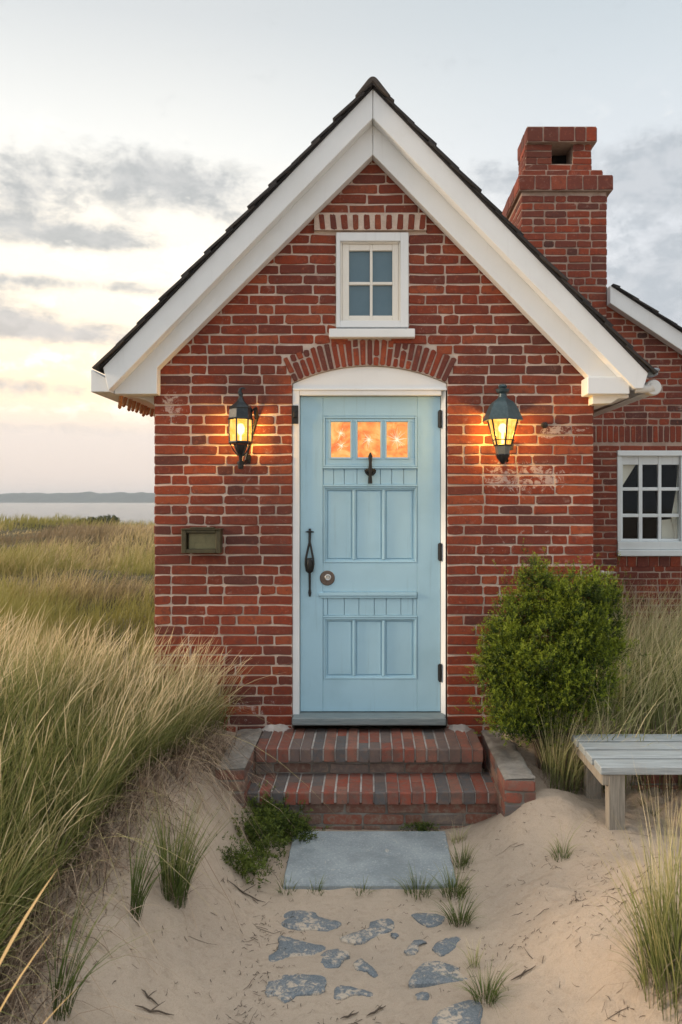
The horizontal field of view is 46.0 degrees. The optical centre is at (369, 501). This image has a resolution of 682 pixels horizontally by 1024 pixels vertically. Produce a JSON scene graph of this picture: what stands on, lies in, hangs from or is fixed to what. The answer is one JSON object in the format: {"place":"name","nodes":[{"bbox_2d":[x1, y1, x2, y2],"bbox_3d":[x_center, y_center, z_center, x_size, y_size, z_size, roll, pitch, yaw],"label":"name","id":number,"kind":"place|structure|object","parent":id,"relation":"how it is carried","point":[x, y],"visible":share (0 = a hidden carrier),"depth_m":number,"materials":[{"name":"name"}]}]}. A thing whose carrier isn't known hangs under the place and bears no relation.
{"place":"outdoors","nodes":[
{"label":"outdoors","id":0,"kind":"place"},
{"bbox_2d":[0,512,154,686],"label":"meadow grass","id":1,"kind":"structure","parent":0,"point":[66,556],"depth_m":11.06,"materials":[{"name":"green plant"}]},
{"bbox_2d":[0,503,154,525],"bbox_3d":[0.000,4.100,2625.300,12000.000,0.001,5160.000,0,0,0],"label":"sea","id":2,"kind":"structure","parent":0,"point":[126,512],"depth_m":358.73,"materials":[{"name":"grey liquid"}]},
{"bbox_2d":[0,492,154,502],"bbox_3d":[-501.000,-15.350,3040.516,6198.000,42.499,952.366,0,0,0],"label":"hills","id":3,"kind":"structure","parent":0,"point":[114,497],"depth_m":2649.29,"materials":[{"name":"grey"}]},
{"bbox_2d":[0,521,681,1023],"bbox_3d":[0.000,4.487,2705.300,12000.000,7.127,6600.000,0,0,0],"label":"ground","id":4,"kind":"structure","parent":0,"point":[510,877],"depth_m":3.36,"materials":[{"name":"beige sand"}]},
{"bbox_2d":[0,871,76,1023],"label":"golden stalks","id":5,"kind":"object","parent":4,"relation":"on","point":[16,933],"visible":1,"depth_m":1.92,"materials":[{"name":"beige plant"}]},
{"bbox_2d":[77,514,120,525],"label":"bush","id":6,"kind":"object","parent":4,"relation":"on","point":[115,518],"visible":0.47,"depth_m":45.15,"materials":[{"name":"green plant"}]},
{"bbox_2d":[36,842,180,1021],"bbox_3d":[-0.846,1.437,2.685,0.450,0.562,0.400,0,0,0],"label":"grass tuft","id":7,"kind":"object","parent":4,"relation":"on","point":[71,981],"visible":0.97,"depth_m":2.65,"materials":[{"name":"green plant"}]},
{"bbox_2d":[0,698,294,1023],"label":"dead grass","id":8,"kind":"structure","parent":4,"relation":"on","point":[181,758],"depth_m":3.40,"materials":[{"name":"brown plant"}]},
{"bbox_2d":[141,989,157,1004],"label":"twig","id":9,"kind":"object","parent":4,"relation":"on","point":[149,997],"visible":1,"depth_m":2.87,"materials":[{"name":"brown wood"}]},
{"bbox_2d":[135,1001,172,1014],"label":"twig","id":10,"kind":"object","parent":4,"relation":"on","point":[149,1010],"visible":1,"depth_m":2.82,"materials":[{"name":"brown wood"}]},
{"bbox_2d":[0,598,330,1022],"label":"dune grass","id":11,"kind":"structure","parent":4,"relation":"on","point":[91,710],"depth_m":3.91,"materials":[{"name":"green plant"}]},
{"bbox_2d":[125,803,205,920],"bbox_3d":[-0.812,1.432,3.184,0.321,0.511,0.362,0,0,0],"label":"grass tuft","id":12,"kind":"object","parent":4,"relation":"on","point":[135,898],"visible":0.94,"depth_m":3.22,"materials":[{"name":"green plant"}]},
{"bbox_2d":[111,765,248,953],"bbox_3d":[-0.856,2.038,3.384,0.780,1.746,1.128,0,0,7],"label":"grass tuft","id":13,"kind":"object","parent":4,"relation":"on","point":[170,880],"visible":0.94,"depth_m":3.44,"materials":[{"name":"green plant"}]},
{"bbox_2d":[228,880,263,901],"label":"twig","id":14,"kind":"object","parent":4,"relation":"on","point":[243,892],"visible":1,"depth_m":3.77,"materials":[{"name":"brown wood"}]},
{"bbox_2d":[216,780,328,887],"bbox_3d":[-0.583,1.836,4.298,0.603,0.486,1.007,0,0,15],"label":"creeping plant","id":15,"kind":"object","parent":4,"relation":"on","point":[269,823],"visible":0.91,"depth_m":4.26,"materials":[{"name":"green plant"}]},
{"bbox_2d":[274,873,296,895],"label":"grass tuft","id":16,"kind":"object","parent":4,"relation":"on","point":[285,886],"visible":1,"depth_m":3.90,"materials":[{"name":"green plant"}]},
{"bbox_2d":[265,973,326,1002],"bbox_3d":[-0.292,1.922,3.145,0.248,0.066,0.181,0,0,-25],"label":"stepping stone","id":17,"kind":"object","parent":4,"relation":"on","point":[285,988],"visible":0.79,"depth_m":3.12,"materials":[{"name":"grey stone"}]},
{"bbox_2d":[268,935,325,961],"bbox_3d":[-0.326,1.923,3.364,0.230,0.066,0.212,0,0,23],"label":"stepping stone","id":18,"kind":"object","parent":4,"relation":"on","point":[293,947],"visible":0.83,"depth_m":3.39,"materials":[{"name":"grey stone"}]},
{"bbox_2d":[281,910,341,931],"bbox_3d":[-0.265,1.936,3.650,0.285,0.066,0.181,0,0,12],"label":"stepping stone","id":19,"kind":"object","parent":4,"relation":"on","point":[310,920],"visible":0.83,"depth_m":3.63,"materials":[{"name":"grey stone"}]},
{"bbox_2d":[307,875,326,895],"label":"grass tuft","id":20,"kind":"object","parent":4,"relation":"on","point":[319,889],"visible":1,"depth_m":3.89,"materials":[{"name":"green plant"}]},
{"bbox_2d":[320,949,349,967],"bbox_3d":[-0.159,1.925,3.325,0.111,0.066,0.171,0,0,30],"label":"stepping stone","id":21,"kind":"object","parent":4,"relation":"on","point":[336,958],"visible":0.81,"depth_m":3.33,"materials":[{"name":"grey stone"}]},
{"bbox_2d":[340,1011,357,1018],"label":"twig","id":22,"kind":"object","parent":4,"relation":"on","point":[349,1015],"visible":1,"depth_m":2.96,"materials":[{"name":"brown wood"}]},
{"bbox_2d":[334,985,372,1000],"bbox_3d":[-0.062,1.934,3.113,0.155,0.066,0.092,0,0,0],"label":"stepping stone","id":23,"kind":"object","parent":4,"relation":"on","point":[341,992],"visible":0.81,"depth_m":3.10,"materials":[{"name":"grey stone"}]},
{"bbox_2d":[39,772,680,1023],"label":"sand litter","id":24,"kind":"object","parent":4,"relation":"on","point":[393,923],"visible":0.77,"depth_m":3.33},
{"bbox_2d":[353,958,377,977],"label":"stepping stone","id":25,"kind":"object","parent":4,"relation":"on","point":[360,964],"visible":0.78,"depth_m":3.27,"materials":[{"name":"grey stone"}]},
{"bbox_2d":[352,877,379,896],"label":"grass tuft","id":26,"kind":"object","parent":4,"relation":"on","point":[363,889],"visible":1,"depth_m":3.88,"materials":[{"name":"green plant"}]},
{"bbox_2d":[340,918,394,944],"bbox_3d":[0.003,1.931,3.548,0.289,0.066,0.119,0,0,-44],"label":"stepping stone","id":27,"kind":"object","parent":4,"relation":"on","point":[364,936],"visible":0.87,"depth_m":3.53,"materials":[{"name":"grey stone"}]},
{"bbox_2d":[283,831,456,889],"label":"stone slab","id":28,"kind":"structure","parent":4,"relation":"on","point":[342,859],"depth_m":4.18,"materials":[{"name":"grey stone"}]},
{"bbox_2d":[215,724,535,830],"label":"brick steps","id":29,"kind":"structure","parent":4,"relation":"on","point":[373,779],"depth_m":4.79,"materials":[{"name":"red brick"}]},
{"bbox_2d":[367,1005,384,1015],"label":"twig","id":30,"kind":"object","parent":4,"relation":"on","point":[376,1010],"visible":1,"depth_m":3.00,"materials":[{"name":"brown wood"}]},
{"bbox_2d":[91,76,681,742],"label":"brick cottage","id":31,"kind":"structure","parent":4,"relation":"on","point":[373,298],"depth_m":5.30,"materials":[{"name":"red brick"}]},
{"bbox_2d":[180,527,222,552],"bbox_3d":[-1.095,0.254,5.245,0.264,0.169,0.095,0,0,0],"label":"mailbox","id":32,"kind":"object","parent":31,"relation":"attached to","point":[201,539],"visible":1,"depth_m":5.24,"materials":[{"name":"green metal"}]},
{"bbox_2d":[228,387,258,468],"bbox_3d":[-0.808,-0.470,5.193,0.159,0.528,0.257,0,0,25],"label":"wall lantern","id":33,"kind":"object","parent":31,"relation":"attached to","point":[241,426],"depth_m":5.11,"materials":[{"name":"black paint"}]},
{"bbox_2d":[300,397,441,710],"bbox_3d":[0.009,0.352,5.344,0.943,2.101,0.102,0,0,0],"label":"door","id":34,"kind":"structure","parent":31,"relation":"in","point":[371,547],"depth_m":5.35,"materials":[{"name":"blue paint"}]},
{"bbox_2d":[329,232,414,338],"bbox_3d":[0.015,-1.420,5.313,0.563,0.702,0.135,0,0,0],"label":"gable window","id":35,"kind":"structure","parent":31,"relation":"in","point":[372,268],"depth_m":5.31,"materials":[{"name":"white paint"}]},
{"bbox_2d":[483,384,522,463],"bbox_3d":[0.851,-0.495,5.156,0.241,0.512,0.309,0,0,0],"label":"wall lantern","id":36,"kind":"object","parent":31,"relation":"attached to","point":[502,417],"depth_m":5.08,"materials":[{"name":"blue paint"}]},
{"bbox_2d":[541,422,547,427],"bbox_3d":[1.152,-0.502,5.280,0.042,0.042,0.056,0,0,0],"label":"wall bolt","id":37,"kind":"object","parent":31,"relation":"attached to","point":[544,424],"depth_m":5.25,"materials":[{"name":"black metal"}]},
{"bbox_2d":[617,451,681,555],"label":"wing window","id":38,"kind":"structure","parent":31,"relation":"in","point":[649,483],"depth_m":7.07,"materials":[{"name":"white paint"}]},
{"bbox_2d":[391,933,398,938],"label":"stepping stone","id":39,"kind":"object","parent":4,"relation":"on","point":[394,935],"visible":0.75,"depth_m":3.50,"materials":[{"name":"grey stone"}]},
{"bbox_2d":[393,864,437,900],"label":"grass tuft","id":40,"kind":"object","parent":4,"relation":"on","point":[413,884],"visible":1,"depth_m":3.86,"materials":[{"name":"green plant"}]},
{"bbox_2d":[404,940,426,955],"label":"stepping stone","id":41,"kind":"object","parent":4,"relation":"on","point":[412,948],"visible":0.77,"depth_m":3.40,"materials":[{"name":"grey stone"}]},
{"bbox_2d":[398,819,438,831],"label":"creeping plant","id":42,"kind":"object","parent":4,"relation":"on","point":[419,827],"visible":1,"depth_m":4.58,"materials":[{"name":"green plant"}]},
{"bbox_2d":[415,992,429,1000],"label":"stepping stone","id":43,"kind":"object","parent":4,"relation":"on","point":[420,996],"visible":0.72,"depth_m":3.06,"materials":[{"name":"grey stone"}]},
{"bbox_2d":[411,913,444,927],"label":"stepping stone","id":44,"kind":"object","parent":4,"relation":"on","point":[430,920],"visible":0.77,"depth_m":3.63,"materials":[{"name":"grey stone"}]},
{"bbox_2d":[408,961,466,988],"bbox_3d":[0.286,1.914,3.211,0.270,0.066,0.164,0,0,0],"label":"stepping stone","id":45,"kind":"object","parent":4,"relation":"on","point":[427,974],"visible":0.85,"depth_m":3.19,"materials":[{"name":"grey stone"}]},
{"bbox_2d":[410,858,482,904],"bbox_3d":[0.415,1.870,3.834,0.364,0.278,0.307,0,0,42],"label":"grass tuft","id":46,"kind":"object","parent":4,"relation":"on","point":[450,885],"visible":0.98,"depth_m":3.84,"materials":[{"name":"green plant"}]},
{"bbox_2d":[432,936,460,956],"bbox_3d":[0.339,1.918,3.428,0.089,0.066,0.200,0,0,43],"label":"stepping stone","id":47,"kind":"object","parent":4,"relation":"on","point":[444,947],"visible":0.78,"depth_m":3.40,"materials":[{"name":"grey stone"}]},
{"bbox_2d":[419,885,485,927],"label":"grass tuft","id":48,"kind":"object","parent":4,"relation":"on","point":[455,919],"visible":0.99,"depth_m":3.60,"materials":[{"name":"green plant"}]},
{"bbox_2d":[432,1000,482,1023],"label":"stepping stone","id":49,"kind":"object","parent":4,"relation":"on","point":[466,1012],"visible":0.95,"depth_m":2.94,"materials":[{"name":"grey stone"}]},
{"bbox_2d":[443,823,471,843],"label":"grass tuft","id":50,"kind":"object","parent":4,"relation":"on","point":[459,839],"visible":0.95,"depth_m":4.45,"materials":[{"name":"green plant"}]},
{"bbox_2d":[445,836,482,869],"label":"grass tuft","id":51,"kind":"object","parent":4,"relation":"on","point":[463,858],"visible":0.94,"depth_m":4.14,"materials":[{"name":"green plant"}]},
{"bbox_2d":[452,933,486,967],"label":"grass tuft","id":52,"kind":"object","parent":4,"relation":"on","point":[476,959],"visible":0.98,"depth_m":3.25,"materials":[{"name":"plant"}]},
{"bbox_2d":[440,950,531,1017],"bbox_3d":[0.438,1.897,3.039,0.349,0.327,0.354,0,0,41],"label":"grass tuft","id":53,"kind":"object","parent":4,"relation":"on","point":[494,991],"visible":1,"depth_m":3.03,"materials":[{"name":"green plant"}]},
{"bbox_2d":[512,965,535,979],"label":"twig","id":54,"kind":"object","parent":4,"relation":"on","point":[522,973],"visible":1,"depth_m":3.12,"materials":[{"name":"brown wood"}]},
{"bbox_2d":[454,538,650,771],"bbox_3d":[1.093,0.964,4.856,1.174,1.496,0.834,0,0,0],"label":"shrub","id":55,"kind":"object","parent":4,"relation":"on","point":[558,614],"visible":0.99,"depth_m":4.75,"materials":[{"name":"green plant"}]},
{"bbox_2d":[542,838,572,861],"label":"grass tuft","id":56,"kind":"object","parent":4,"relation":"on","point":[564,855],"visible":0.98,"depth_m":4.00,"materials":[{"name":"green plant"}]},
{"bbox_2d":[463,568,681,821],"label":"dune grass","id":57,"kind":"structure","parent":4,"relation":"on","point":[663,660],"depth_m":5.15,"materials":[{"name":"green plant"}]},
{"bbox_2d":[552,807,595,853],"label":"grass tuft","id":58,"kind":"object","parent":4,"relation":"on","point":[571,837],"visible":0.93,"depth_m":4.05,"materials":[{"name":"green plant"}]},
{"bbox_2d":[522,691,634,796],"bbox_3d":[1.220,1.718,4.790,1.016,1.448,0.930,0,0,-23],"label":"grass clump","id":59,"kind":"object","parent":4,"relation":"on","point":[554,752],"visible":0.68,"depth_m":4.72,"materials":[{"name":"green plant"}]},
{"bbox_2d":[571,734,681,829],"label":"bench","id":60,"kind":"object","parent":4,"relation":"on","point":[606,763],"visible":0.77,"depth_m":4.33,"materials":[{"name":"grey wood"}]},
{"bbox_2d":[571,777,681,1023],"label":"grass clump","id":61,"kind":"object","parent":4,"relation":"on","point":[660,932],"visible":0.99,"depth_m":2.75,"materials":[{"name":"green plant"}]},
{"bbox_2d":[578,872,681,1019],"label":"grass clump","id":62,"kind":"object","parent":4,"relation":"on","point":[643,944],"visible":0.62,"depth_m":2.80,"materials":[{"name":"green plant"}]},
{"bbox_2d":[584,761,681,982],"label":"grass clump","id":63,"kind":"object","parent":4,"relation":"on","point":[660,866],"visible":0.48,"depth_m":2.94,"materials":[{"name":"brown plant"}]},
{"bbox_2d":[635,787,664,814],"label":"grass tuft","id":64,"kind":"object","parent":4,"relation":"on","point":[651,810],"visible":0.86,"depth_m":4.52,"materials":[{"name":"brown plant"}]},
{"bbox_2d":[629,775,681,789],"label":"brick wall","id":65,"kind":"structure","parent":4,"relation":"on","point":[655,781],"depth_m":4.77,"materials":[{"name":"red brick"}]},
{"bbox_2d":[0,0,681,493],"label":"sky","id":66,"kind":"structure","parent":0,"point":[134,134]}
]}

